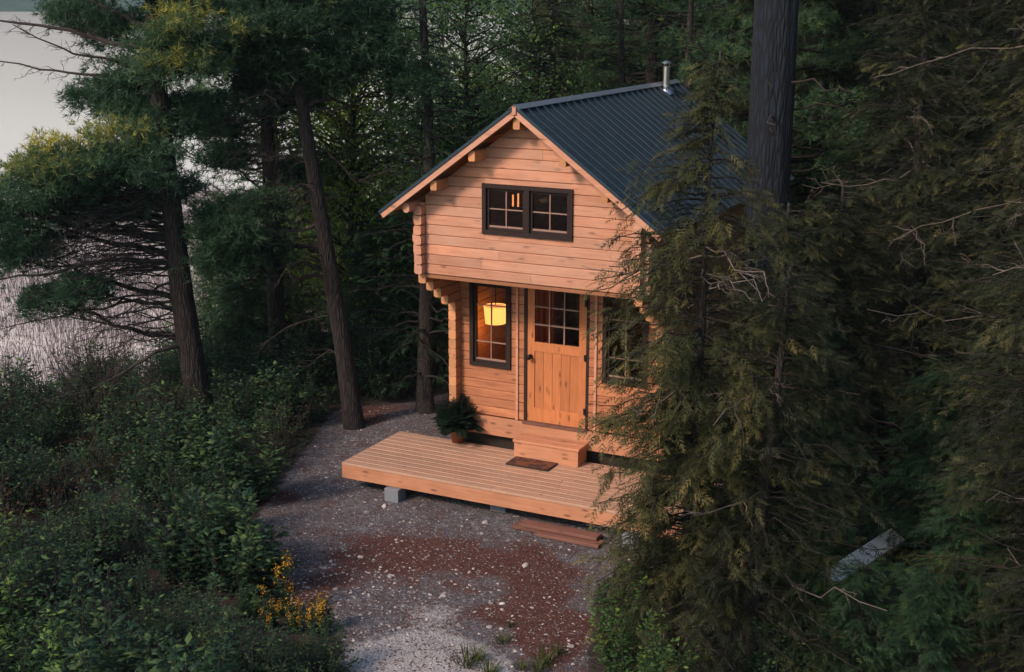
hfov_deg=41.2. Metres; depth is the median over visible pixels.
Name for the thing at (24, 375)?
shrub
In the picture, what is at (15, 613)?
shrub
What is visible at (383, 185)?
maple tree
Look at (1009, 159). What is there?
cedar tree
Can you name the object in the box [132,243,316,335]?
maple tree
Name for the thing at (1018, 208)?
cedar tree
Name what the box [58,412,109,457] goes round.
shrub
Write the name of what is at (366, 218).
cedar tree
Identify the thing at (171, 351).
shrub
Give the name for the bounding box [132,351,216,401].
shrub
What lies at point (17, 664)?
shrub
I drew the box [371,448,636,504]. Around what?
leaf crumbs
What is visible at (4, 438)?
shrub
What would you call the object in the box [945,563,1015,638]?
shrub
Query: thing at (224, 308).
cedar tree
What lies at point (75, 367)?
shrub
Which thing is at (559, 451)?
step
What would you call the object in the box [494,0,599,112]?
cedar tree
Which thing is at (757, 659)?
shrub
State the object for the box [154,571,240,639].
shrub
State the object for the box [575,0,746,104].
pine tree
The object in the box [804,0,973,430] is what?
cedar tree
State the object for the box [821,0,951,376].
cedar tree
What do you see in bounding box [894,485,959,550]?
shrub
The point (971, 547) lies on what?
cedar tree
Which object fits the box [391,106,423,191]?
pine tree
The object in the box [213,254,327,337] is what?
maple tree
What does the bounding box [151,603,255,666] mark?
shrub
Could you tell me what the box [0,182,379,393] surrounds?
reeds
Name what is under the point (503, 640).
grass tuft
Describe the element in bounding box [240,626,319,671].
shrub
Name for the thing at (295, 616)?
goldenrod plant
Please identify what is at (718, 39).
cedar tree
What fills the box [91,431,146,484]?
shrub
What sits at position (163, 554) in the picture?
shrub
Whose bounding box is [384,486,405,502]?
concrete block
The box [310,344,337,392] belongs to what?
shrub
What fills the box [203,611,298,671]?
shrub
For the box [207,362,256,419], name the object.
shrub
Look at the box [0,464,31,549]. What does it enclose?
shrub
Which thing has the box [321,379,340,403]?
shrub
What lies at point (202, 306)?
cedar tree
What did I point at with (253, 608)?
shrub
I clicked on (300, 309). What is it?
cedar tree
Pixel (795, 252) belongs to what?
cedar tree
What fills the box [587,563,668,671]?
shrub
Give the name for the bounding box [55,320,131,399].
bare bush
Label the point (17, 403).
shrub
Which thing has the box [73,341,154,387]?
shrub
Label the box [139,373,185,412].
shrub
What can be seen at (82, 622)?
shrub
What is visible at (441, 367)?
shrub
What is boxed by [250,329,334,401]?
shrub
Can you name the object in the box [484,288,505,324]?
pendant lamp
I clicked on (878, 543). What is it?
log
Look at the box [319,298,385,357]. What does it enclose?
shrub
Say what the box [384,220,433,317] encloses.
cedar tree
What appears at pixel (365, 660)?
gravel
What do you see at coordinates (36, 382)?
shrub
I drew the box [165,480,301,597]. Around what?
shrub
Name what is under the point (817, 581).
cedar tree
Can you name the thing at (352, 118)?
maple tree
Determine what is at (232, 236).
pine tree
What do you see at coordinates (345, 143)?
maple tree
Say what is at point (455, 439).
flowerpot
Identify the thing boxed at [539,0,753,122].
pine tree
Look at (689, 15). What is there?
cedar tree
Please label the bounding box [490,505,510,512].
concrete block
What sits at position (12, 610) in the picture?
shrub
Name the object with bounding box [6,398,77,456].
shrub
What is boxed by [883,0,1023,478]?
cedar tree
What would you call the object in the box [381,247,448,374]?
cedar tree
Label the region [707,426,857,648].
cedar tree
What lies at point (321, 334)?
shrub
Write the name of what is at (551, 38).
cedar tree
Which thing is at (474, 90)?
pine tree
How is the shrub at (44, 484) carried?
on the ground at (306, 481)
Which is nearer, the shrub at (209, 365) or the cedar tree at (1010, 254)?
the cedar tree at (1010, 254)
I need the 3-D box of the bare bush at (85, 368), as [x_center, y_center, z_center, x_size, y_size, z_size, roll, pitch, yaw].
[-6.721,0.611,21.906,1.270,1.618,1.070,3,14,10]
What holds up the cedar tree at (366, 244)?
on the ground at (306, 481)
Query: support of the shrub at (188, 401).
on the ground at (306, 481)
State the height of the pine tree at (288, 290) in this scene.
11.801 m
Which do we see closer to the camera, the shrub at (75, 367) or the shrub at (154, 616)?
the shrub at (154, 616)
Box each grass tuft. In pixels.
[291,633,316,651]
[445,638,484,669]
[461,643,490,661]
[470,656,504,671]
[493,629,511,644]
[504,618,516,627]
[511,656,529,670]
[524,653,550,671]
[529,640,559,666]
[546,640,565,655]
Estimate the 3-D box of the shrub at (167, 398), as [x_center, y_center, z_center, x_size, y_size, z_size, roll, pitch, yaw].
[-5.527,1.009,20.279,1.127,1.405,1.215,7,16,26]
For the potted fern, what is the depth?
18.98 m
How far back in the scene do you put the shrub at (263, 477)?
17.68 m
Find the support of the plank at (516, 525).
on the ground at (306, 481)
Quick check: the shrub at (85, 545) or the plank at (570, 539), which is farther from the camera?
the plank at (570, 539)
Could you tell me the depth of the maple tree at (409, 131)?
30.87 m
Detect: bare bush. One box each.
[0,340,32,424]
[14,324,138,435]
[17,359,81,417]
[49,331,127,402]
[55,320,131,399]
[66,323,142,421]
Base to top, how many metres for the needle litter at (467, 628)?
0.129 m
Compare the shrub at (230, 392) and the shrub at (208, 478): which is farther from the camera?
the shrub at (230, 392)
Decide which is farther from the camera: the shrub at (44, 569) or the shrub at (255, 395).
the shrub at (255, 395)
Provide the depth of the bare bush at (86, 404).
20.43 m
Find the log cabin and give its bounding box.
[378,60,794,474]
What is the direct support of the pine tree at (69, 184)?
on the ground at (306, 481)
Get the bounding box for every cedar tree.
[173,274,247,358]
[200,269,295,373]
[200,270,267,380]
[264,250,330,343]
[303,0,507,413]
[321,218,433,382]
[339,201,415,347]
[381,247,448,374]
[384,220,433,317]
[393,96,436,243]
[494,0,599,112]
[521,1,590,100]
[545,0,618,85]
[562,0,682,94]
[607,264,911,671]
[609,1,700,85]
[611,0,726,75]
[622,0,747,122]
[641,202,884,558]
[672,0,802,138]
[684,2,745,106]
[698,0,748,121]
[702,184,953,537]
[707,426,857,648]
[719,0,809,273]
[719,0,820,315]
[719,2,821,246]
[721,10,799,124]
[724,316,892,559]
[766,546,859,671]
[788,0,885,336]
[790,0,876,302]
[795,0,914,305]
[799,554,902,671]
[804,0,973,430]
[804,0,1017,508]
[811,0,1003,358]
[819,0,893,344]
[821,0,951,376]
[847,0,1023,412]
[857,354,1001,570]
[857,563,976,671]
[867,0,1023,586]
[871,459,1023,671]
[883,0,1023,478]
[900,33,1023,671]
[915,16,1023,671]
[945,86,1023,587]
[971,127,1023,411]
[979,34,1023,384]
[981,42,1023,374]
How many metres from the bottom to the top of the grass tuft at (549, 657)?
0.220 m
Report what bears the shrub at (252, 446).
on the ground at (306, 481)
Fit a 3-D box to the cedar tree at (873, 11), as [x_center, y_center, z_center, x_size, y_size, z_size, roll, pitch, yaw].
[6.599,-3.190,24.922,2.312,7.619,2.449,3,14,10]
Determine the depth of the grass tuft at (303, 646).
14.02 m
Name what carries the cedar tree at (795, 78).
on the ground at (306, 481)
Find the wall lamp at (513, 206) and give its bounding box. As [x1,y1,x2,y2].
[510,193,534,209]
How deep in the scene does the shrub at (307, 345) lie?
23.48 m
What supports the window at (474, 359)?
in the log cabin
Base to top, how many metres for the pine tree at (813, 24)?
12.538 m
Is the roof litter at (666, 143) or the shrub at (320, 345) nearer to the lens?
the roof litter at (666, 143)
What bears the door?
in the log cabin
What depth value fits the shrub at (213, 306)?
23.82 m
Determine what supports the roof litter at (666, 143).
on the log cabin
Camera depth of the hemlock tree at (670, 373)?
12.70 m
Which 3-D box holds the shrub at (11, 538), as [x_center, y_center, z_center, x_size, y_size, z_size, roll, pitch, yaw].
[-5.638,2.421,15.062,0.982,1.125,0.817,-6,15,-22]
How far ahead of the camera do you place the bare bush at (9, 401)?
20.53 m
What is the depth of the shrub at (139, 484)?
17.84 m
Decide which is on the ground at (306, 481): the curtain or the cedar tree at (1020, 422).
the cedar tree at (1020, 422)
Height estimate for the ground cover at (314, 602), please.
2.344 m
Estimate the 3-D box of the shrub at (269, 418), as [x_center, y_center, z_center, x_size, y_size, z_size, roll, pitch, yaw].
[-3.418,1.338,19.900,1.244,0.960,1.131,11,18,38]
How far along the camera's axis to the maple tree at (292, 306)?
25.42 m
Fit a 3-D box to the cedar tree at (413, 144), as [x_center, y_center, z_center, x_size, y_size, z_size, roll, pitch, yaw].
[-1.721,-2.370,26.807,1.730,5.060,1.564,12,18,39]
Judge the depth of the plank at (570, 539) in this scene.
16.73 m
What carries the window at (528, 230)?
in the log cabin
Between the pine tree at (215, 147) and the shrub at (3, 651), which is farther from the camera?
the pine tree at (215, 147)
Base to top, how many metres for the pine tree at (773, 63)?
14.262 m
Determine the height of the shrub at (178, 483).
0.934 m
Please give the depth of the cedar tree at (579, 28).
36.60 m
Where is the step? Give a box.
[513,433,587,467]
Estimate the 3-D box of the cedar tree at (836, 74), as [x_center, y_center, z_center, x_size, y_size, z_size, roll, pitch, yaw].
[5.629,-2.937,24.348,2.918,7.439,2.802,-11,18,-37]
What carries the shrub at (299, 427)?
on the ground at (306, 481)
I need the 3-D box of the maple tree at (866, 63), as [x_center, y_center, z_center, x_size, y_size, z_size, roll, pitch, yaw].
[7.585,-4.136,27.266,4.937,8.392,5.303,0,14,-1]
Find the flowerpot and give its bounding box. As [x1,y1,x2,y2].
[451,429,466,443]
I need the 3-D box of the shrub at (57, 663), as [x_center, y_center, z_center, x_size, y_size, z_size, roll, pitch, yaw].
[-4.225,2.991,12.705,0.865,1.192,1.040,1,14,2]
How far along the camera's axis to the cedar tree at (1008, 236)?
21.87 m
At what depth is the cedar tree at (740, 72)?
25.98 m
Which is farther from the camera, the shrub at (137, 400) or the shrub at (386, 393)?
the shrub at (386, 393)
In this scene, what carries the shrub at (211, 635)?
on the ground at (306, 481)
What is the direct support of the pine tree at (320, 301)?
on the ground at (306, 481)
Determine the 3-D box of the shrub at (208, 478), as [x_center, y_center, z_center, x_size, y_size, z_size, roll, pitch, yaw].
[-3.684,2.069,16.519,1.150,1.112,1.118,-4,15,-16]
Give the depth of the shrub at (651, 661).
12.28 m
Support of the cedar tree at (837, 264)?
on the ground at (306, 481)
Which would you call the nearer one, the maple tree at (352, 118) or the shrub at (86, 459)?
the shrub at (86, 459)
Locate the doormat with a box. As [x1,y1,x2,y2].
[505,456,557,471]
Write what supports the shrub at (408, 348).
on the ground at (306, 481)
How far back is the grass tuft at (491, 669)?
13.42 m
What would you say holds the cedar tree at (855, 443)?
on the ground at (306, 481)
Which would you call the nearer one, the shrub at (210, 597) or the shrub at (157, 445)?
the shrub at (210, 597)
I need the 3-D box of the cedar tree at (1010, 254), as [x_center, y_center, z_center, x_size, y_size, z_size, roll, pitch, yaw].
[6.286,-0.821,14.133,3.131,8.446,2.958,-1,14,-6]
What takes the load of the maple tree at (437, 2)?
on the ground at (306, 481)
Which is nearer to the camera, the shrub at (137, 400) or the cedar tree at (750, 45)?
the shrub at (137, 400)
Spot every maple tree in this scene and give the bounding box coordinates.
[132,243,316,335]
[147,253,262,355]
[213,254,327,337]
[220,0,474,329]
[249,184,340,335]
[249,250,325,351]
[287,87,402,285]
[296,0,480,248]
[304,157,392,316]
[326,0,605,316]
[366,157,413,233]
[377,0,518,168]
[389,115,475,219]
[430,0,648,142]
[440,50,527,155]
[624,0,734,106]
[797,0,955,271]
[818,0,1023,328]
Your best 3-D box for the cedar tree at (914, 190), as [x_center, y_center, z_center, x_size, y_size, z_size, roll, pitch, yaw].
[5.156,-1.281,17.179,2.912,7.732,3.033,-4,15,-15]
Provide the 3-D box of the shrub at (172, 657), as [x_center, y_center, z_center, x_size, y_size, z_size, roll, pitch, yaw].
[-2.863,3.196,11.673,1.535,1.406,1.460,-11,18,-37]
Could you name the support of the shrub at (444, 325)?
on the ground at (306, 481)
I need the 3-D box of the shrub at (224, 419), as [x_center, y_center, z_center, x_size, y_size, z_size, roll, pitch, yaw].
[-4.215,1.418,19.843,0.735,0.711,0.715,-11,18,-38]
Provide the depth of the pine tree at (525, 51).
46.12 m
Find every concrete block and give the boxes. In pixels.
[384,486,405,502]
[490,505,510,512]
[622,531,645,548]
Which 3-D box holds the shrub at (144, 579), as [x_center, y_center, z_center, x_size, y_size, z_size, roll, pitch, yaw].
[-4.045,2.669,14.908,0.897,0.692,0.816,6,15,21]
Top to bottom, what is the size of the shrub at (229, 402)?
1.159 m
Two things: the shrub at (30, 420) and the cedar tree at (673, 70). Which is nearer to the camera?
the shrub at (30, 420)
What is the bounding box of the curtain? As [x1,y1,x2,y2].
[536,289,555,343]
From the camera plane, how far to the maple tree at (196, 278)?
27.02 m
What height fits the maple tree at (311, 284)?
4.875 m
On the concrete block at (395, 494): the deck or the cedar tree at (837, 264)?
the deck
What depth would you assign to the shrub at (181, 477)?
17.82 m
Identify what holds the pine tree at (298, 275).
on the ground at (306, 481)
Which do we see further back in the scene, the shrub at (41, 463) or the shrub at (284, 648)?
the shrub at (41, 463)
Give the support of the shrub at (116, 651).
on the ground at (306, 481)
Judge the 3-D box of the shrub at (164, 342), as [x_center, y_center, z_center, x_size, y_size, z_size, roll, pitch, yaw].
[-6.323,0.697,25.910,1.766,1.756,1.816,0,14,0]
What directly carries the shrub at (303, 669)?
on the ground at (306, 481)
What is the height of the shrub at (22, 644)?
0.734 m
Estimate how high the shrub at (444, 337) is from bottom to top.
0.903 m
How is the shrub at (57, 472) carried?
on the ground at (306, 481)
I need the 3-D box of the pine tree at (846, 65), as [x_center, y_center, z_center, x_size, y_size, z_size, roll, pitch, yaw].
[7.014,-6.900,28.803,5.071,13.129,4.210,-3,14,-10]
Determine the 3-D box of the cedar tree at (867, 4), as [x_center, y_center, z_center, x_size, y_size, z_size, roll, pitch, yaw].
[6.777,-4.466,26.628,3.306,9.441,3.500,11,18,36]
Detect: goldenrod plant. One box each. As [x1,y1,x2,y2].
[257,547,294,617]
[258,595,282,631]
[284,591,304,633]
[305,587,327,632]
[312,586,334,635]
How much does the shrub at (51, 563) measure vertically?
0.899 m
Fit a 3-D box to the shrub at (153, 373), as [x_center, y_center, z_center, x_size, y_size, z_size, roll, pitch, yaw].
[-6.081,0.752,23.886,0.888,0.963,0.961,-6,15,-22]
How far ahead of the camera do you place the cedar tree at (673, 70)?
30.24 m
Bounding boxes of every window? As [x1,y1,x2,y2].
[469,282,510,369]
[482,183,573,241]
[601,296,648,388]
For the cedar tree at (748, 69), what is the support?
on the ground at (306, 481)
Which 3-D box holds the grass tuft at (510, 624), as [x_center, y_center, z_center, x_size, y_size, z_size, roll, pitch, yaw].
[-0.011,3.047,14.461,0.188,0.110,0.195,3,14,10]
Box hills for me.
[0,0,803,11]
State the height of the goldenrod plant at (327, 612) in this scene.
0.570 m
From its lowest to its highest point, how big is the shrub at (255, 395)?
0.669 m
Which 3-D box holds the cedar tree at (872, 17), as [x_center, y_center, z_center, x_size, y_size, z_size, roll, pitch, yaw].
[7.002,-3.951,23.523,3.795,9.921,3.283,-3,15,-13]
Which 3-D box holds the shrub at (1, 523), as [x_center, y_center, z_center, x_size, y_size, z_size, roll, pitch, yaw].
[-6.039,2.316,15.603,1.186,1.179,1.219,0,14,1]
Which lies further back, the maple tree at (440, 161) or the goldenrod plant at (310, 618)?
the maple tree at (440, 161)
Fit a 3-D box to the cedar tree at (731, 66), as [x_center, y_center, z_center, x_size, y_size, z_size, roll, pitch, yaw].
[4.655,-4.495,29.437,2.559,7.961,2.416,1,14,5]
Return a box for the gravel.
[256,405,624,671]
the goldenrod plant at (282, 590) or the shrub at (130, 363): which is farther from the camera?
the shrub at (130, 363)
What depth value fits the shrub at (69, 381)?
22.05 m
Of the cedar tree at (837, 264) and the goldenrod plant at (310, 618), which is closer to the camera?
the goldenrod plant at (310, 618)
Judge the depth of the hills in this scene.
629.96 m
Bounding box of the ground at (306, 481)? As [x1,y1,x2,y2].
[0,197,1023,671]
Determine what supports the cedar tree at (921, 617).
on the ground at (306, 481)
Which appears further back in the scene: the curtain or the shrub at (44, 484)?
the curtain
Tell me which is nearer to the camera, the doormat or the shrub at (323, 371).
the doormat
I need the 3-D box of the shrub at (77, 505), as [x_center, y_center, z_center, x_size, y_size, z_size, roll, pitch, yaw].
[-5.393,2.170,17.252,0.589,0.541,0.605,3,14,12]
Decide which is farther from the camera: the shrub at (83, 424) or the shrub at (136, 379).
the shrub at (136, 379)
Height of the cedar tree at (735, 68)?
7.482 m
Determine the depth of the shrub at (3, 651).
12.55 m
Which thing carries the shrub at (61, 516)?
on the ground at (306, 481)
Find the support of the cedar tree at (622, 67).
on the ground at (306, 481)
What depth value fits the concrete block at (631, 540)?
16.54 m
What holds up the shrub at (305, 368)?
on the ground at (306, 481)
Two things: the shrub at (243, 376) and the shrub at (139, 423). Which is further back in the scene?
the shrub at (243, 376)
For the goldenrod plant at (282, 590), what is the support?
on the ground at (306, 481)
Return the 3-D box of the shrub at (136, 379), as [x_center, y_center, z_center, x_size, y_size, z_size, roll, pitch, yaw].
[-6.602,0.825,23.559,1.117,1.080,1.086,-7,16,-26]
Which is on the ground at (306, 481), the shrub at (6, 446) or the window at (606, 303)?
the shrub at (6, 446)
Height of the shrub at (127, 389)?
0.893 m
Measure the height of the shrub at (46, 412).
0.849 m
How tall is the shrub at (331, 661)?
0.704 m
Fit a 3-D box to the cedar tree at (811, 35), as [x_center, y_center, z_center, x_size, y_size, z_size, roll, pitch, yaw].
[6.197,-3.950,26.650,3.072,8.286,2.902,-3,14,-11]
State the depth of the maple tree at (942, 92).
22.08 m
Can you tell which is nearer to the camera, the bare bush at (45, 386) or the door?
the door
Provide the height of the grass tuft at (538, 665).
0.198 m
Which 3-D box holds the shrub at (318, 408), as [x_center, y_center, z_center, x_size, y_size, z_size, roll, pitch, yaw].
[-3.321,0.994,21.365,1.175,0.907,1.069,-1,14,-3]
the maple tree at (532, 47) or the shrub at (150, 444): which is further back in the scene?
the maple tree at (532, 47)
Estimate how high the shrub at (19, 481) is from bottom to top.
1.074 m
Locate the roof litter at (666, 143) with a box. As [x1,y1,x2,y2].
[536,90,790,218]
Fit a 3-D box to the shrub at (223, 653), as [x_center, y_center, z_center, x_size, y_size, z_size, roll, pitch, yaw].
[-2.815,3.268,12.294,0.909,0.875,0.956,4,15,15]
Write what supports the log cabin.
on the ground at (306, 481)
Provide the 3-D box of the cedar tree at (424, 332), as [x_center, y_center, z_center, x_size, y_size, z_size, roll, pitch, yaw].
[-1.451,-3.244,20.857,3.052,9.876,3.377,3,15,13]
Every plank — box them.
[513,520,603,539]
[519,519,601,540]
[535,530,604,548]
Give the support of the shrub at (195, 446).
on the ground at (306, 481)
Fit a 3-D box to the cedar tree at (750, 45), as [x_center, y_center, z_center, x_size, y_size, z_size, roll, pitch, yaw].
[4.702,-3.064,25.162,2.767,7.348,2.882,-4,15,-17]
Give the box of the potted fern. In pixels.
[431,393,485,438]
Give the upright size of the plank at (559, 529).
0.040 m
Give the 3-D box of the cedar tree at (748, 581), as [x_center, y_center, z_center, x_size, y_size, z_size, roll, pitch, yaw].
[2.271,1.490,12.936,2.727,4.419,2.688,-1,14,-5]
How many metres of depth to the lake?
106.91 m
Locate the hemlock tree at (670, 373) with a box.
[573,50,843,671]
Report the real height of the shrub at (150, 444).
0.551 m
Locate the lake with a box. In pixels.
[0,11,948,391]
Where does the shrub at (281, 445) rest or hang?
on the ground at (306, 481)
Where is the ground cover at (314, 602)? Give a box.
[0,350,1005,671]
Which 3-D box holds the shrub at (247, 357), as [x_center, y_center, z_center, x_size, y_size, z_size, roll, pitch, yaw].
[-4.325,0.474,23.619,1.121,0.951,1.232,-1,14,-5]
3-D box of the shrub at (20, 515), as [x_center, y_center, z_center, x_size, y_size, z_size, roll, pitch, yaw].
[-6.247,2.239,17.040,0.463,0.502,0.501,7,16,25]
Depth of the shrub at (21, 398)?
20.63 m
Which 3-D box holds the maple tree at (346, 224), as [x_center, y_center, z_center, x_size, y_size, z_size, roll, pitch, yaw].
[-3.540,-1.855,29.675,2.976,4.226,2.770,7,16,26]
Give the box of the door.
[526,288,587,428]
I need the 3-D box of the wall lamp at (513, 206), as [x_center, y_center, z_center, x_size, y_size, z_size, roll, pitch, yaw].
[0.133,-1.725,17.460,0.340,0.200,0.041,7,16,26]
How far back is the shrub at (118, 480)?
16.77 m
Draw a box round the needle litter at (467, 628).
[260,405,712,671]
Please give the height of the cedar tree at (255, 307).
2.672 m
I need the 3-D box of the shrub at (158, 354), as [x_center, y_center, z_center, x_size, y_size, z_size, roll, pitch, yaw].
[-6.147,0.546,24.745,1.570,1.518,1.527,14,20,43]
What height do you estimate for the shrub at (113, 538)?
1.194 m
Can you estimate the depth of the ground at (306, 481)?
16.14 m
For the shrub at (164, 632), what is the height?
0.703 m
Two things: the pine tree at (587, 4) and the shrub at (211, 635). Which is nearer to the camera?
the shrub at (211, 635)
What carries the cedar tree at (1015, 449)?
on the ground at (306, 481)
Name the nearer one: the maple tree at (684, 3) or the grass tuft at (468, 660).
the grass tuft at (468, 660)
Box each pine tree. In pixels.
[0,0,285,426]
[150,0,382,345]
[167,0,461,429]
[176,0,357,377]
[254,184,317,339]
[302,205,334,345]
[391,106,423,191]
[451,56,498,153]
[478,0,685,117]
[490,2,576,96]
[506,0,637,103]
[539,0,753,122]
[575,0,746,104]
[658,0,917,322]
[731,0,860,448]
[796,1,906,203]
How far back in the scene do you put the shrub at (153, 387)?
22.13 m
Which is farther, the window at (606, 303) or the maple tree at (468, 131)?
the maple tree at (468, 131)
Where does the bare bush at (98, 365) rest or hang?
on the ground at (306, 481)
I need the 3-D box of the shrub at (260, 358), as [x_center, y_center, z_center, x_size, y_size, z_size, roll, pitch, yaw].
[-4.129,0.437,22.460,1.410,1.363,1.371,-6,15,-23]
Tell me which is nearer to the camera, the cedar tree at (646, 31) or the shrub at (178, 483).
the shrub at (178, 483)
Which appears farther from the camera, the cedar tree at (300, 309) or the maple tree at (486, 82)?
the maple tree at (486, 82)
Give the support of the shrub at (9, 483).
on the ground at (306, 481)
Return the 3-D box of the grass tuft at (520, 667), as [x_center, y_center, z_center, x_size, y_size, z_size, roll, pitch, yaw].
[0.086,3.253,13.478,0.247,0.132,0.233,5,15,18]
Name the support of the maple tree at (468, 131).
on the ground at (306, 481)
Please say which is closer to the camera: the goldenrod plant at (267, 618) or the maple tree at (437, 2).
the goldenrod plant at (267, 618)
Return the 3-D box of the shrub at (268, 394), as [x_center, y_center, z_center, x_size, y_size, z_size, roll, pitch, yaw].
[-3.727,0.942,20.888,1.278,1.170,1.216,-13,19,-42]
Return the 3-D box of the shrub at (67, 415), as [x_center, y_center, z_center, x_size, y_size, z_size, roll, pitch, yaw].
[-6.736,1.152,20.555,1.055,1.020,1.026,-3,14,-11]
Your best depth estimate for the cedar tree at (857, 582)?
12.52 m
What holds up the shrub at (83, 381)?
on the ground at (306, 481)
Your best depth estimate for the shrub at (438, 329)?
24.85 m
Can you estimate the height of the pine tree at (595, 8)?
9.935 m
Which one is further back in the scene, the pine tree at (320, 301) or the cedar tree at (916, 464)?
the pine tree at (320, 301)
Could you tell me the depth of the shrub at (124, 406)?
20.02 m
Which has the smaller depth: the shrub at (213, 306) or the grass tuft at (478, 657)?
the grass tuft at (478, 657)
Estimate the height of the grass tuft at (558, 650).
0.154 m
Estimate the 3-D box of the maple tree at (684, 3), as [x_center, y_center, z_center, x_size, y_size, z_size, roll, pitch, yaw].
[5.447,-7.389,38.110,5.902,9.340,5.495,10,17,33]
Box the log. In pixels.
[819,528,904,601]
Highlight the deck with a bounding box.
[342,431,721,538]
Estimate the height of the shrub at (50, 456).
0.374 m
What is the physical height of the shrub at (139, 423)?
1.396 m
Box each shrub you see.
[0,351,43,441]
[0,357,58,427]
[0,382,39,428]
[0,393,31,463]
[0,423,35,457]
[0,429,44,521]
[0,434,72,515]
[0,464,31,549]
[0,496,45,569]
[0,507,106,647]
[0,509,48,595]
[0,547,74,669]
[0,576,42,644]
[0,608,68,671]
[0,632,44,671]
[0,644,11,671]
[1,499,37,532]
[3,401,62,445]
[5,440,68,479]
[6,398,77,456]
[6,528,93,607]
[9,558,172,671]
[9,597,104,671]
[11,369,53,393]
[16,388,67,432]
[18,492,92,560]
[20,442,97,521]
[23,513,118,585]
[31,341,137,433]
[32,447,66,467]
[33,377,97,441]
[36,447,81,493]
[42,614,207,671]
[44,359,107,416]
[48,470,162,573]
[55,355,108,391]
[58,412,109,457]
[61,425,136,486]
[64,489,105,525]
[66,403,116,443]
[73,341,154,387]
[78,376,174,468]
[85,477,158,540]
[88,389,161,447]
[90,545,179,606]
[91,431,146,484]
[97,351,144,392]
[100,374,165,422]
[100,380,229,485]
[101,355,155,408]
[104,581,194,647]
[104,624,245,671]
[105,357,191,430]
[116,364,183,427]
[116,613,193,665]
[117,447,181,502]
[120,373,178,401]
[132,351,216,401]
[132,432,175,461]
[133,323,175,376]
[133,483,241,587]
[134,327,176,385]
[135,452,205,523]
[139,357,175,394]
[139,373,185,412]
[144,338,181,396]
[149,404,246,485]
[149,460,202,498]
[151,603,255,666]
[152,598,277,671]
[154,383,213,434]
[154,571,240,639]
[155,316,257,407]
[163,457,255,533]
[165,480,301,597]
[172,304,257,375]
[175,650,231,671]
[182,416,292,507]
[189,367,265,439]
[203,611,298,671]
[206,408,249,452]
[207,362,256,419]
[211,380,247,408]
[223,393,307,457]
[225,319,303,390]
[226,356,267,390]
[226,424,274,473]
[231,584,267,617]
[233,340,267,375]
[234,360,312,434]
[236,381,276,404]
[239,414,295,467]
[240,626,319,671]
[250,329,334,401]
[263,383,314,439]
[266,659,323,671]
[279,346,322,387]
[280,371,336,422]
[286,321,333,375]
[286,328,328,379]
[290,617,361,671]
[304,315,363,362]
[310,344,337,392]
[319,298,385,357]
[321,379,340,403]
[364,352,415,401]
[376,314,417,372]
[403,289,448,357]
[433,336,448,390]
[434,315,448,354]
[436,304,447,345]
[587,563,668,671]
[623,607,703,671]
[722,616,813,671]
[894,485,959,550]
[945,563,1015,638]
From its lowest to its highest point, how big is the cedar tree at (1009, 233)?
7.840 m

